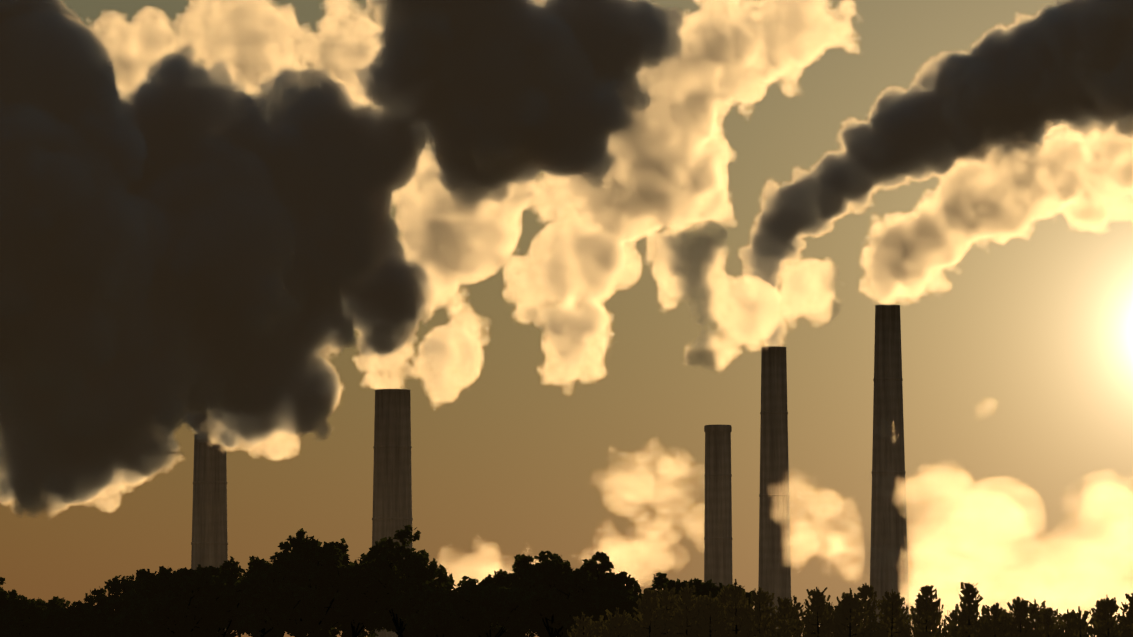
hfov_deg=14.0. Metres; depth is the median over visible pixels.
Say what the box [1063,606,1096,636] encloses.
pine tree
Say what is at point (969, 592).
pine tree
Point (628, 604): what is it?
broadleaf tree
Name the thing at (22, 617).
broadleaf tree
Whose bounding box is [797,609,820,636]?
pine tree
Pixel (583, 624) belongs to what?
pine tree
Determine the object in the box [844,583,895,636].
pine tree
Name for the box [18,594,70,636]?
broadleaf tree
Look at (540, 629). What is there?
broadleaf tree
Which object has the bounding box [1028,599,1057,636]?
pine tree
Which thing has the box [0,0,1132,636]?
sky
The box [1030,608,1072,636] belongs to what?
pine tree
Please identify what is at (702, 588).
broadleaf tree
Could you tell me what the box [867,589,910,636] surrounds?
pine tree
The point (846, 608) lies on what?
pine tree
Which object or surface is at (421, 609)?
broadleaf tree
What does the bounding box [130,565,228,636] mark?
broadleaf tree
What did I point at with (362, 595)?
broadleaf tree
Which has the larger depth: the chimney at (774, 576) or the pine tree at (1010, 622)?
the chimney at (774, 576)
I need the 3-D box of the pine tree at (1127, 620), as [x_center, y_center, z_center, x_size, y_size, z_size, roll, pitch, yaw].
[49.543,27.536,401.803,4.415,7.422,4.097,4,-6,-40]
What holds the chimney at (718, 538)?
on the ground
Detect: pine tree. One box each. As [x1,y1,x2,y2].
[567,612,604,636]
[588,615,609,636]
[594,607,632,636]
[628,588,670,636]
[707,584,753,636]
[718,579,752,636]
[740,587,778,636]
[740,595,780,636]
[758,596,807,636]
[778,595,814,636]
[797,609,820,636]
[798,587,833,636]
[805,602,840,636]
[820,588,878,636]
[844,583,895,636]
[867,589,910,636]
[878,602,915,636]
[900,585,956,636]
[911,599,945,636]
[940,606,961,636]
[945,615,977,636]
[948,582,984,636]
[968,602,1019,636]
[988,611,1019,636]
[1002,596,1037,636]
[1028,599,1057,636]
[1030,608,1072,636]
[1043,607,1058,627]
[1051,609,1088,636]
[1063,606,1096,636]
[1086,595,1132,636]
[1087,600,1113,636]
[1116,593,1132,636]
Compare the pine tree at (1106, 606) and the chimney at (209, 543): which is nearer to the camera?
the pine tree at (1106, 606)
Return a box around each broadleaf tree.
[0,577,49,636]
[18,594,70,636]
[35,596,113,636]
[83,586,177,636]
[103,569,141,600]
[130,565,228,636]
[176,555,271,636]
[211,541,316,636]
[274,528,358,636]
[319,538,379,636]
[330,621,391,636]
[347,525,455,636]
[357,549,449,636]
[388,577,473,636]
[444,578,559,636]
[459,575,505,636]
[480,554,546,636]
[502,573,594,636]
[512,551,601,636]
[549,551,642,634]
[601,580,677,633]
[651,572,733,622]
[737,586,754,617]
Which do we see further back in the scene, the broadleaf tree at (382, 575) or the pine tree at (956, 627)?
the broadleaf tree at (382, 575)
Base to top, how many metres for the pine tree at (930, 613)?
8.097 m
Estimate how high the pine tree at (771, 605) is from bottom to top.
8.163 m
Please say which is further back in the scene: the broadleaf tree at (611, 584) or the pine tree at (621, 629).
the broadleaf tree at (611, 584)
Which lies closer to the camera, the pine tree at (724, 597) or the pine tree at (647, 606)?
the pine tree at (647, 606)
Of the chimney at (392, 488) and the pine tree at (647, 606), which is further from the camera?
the chimney at (392, 488)
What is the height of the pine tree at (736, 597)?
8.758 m
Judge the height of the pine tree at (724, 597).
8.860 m
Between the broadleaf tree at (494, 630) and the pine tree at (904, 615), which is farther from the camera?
the broadleaf tree at (494, 630)
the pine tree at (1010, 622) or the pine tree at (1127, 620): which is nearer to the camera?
the pine tree at (1127, 620)
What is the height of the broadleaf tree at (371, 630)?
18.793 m
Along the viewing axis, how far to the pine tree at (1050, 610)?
464.29 m
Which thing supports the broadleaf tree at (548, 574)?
on the ground
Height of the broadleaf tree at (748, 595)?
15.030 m
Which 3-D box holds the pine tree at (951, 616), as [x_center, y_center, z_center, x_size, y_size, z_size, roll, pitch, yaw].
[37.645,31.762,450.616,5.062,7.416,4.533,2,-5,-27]
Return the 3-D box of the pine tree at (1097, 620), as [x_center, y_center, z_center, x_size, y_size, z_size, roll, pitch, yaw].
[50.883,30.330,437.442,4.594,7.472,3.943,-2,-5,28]
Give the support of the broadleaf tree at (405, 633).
on the ground
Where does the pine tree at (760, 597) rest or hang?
on the ground
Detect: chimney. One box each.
[191,434,227,629]
[372,389,412,636]
[704,425,732,586]
[758,346,790,628]
[870,305,909,628]
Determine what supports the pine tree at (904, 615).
on the ground
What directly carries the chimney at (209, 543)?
on the ground
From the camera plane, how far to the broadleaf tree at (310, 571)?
699.40 m
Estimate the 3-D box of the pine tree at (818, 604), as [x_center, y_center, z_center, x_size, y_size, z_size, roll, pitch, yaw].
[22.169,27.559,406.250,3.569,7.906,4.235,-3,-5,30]
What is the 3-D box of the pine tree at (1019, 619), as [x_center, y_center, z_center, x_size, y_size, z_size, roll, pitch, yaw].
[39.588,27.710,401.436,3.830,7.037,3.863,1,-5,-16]
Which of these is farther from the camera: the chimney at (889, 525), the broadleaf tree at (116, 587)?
the chimney at (889, 525)
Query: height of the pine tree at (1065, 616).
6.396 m
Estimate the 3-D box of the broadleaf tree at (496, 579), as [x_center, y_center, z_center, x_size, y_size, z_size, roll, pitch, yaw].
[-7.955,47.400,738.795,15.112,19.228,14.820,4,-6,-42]
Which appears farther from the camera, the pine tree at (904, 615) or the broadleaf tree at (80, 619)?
the broadleaf tree at (80, 619)
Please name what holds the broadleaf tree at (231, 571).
on the ground
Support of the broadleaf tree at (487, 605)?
on the ground
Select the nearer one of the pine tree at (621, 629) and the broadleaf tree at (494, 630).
the pine tree at (621, 629)
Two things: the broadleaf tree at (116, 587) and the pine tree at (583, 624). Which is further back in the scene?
the broadleaf tree at (116, 587)
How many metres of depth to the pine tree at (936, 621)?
437.71 m
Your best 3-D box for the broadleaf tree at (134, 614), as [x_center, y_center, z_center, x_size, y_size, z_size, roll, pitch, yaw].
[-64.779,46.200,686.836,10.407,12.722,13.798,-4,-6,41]
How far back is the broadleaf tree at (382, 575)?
694.99 m
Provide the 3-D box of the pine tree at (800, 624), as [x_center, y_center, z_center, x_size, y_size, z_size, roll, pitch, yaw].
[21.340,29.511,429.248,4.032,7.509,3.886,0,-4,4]
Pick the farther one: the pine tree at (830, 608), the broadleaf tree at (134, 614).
the broadleaf tree at (134, 614)
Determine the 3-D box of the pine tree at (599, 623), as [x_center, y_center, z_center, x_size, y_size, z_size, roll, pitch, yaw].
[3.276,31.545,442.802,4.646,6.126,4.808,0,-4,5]
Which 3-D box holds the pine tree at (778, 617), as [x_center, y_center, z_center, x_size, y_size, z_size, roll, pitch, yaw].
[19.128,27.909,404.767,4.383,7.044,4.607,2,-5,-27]
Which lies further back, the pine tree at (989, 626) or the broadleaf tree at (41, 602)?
the broadleaf tree at (41, 602)
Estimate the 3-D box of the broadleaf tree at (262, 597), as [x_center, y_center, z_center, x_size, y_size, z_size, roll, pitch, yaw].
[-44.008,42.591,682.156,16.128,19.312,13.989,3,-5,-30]

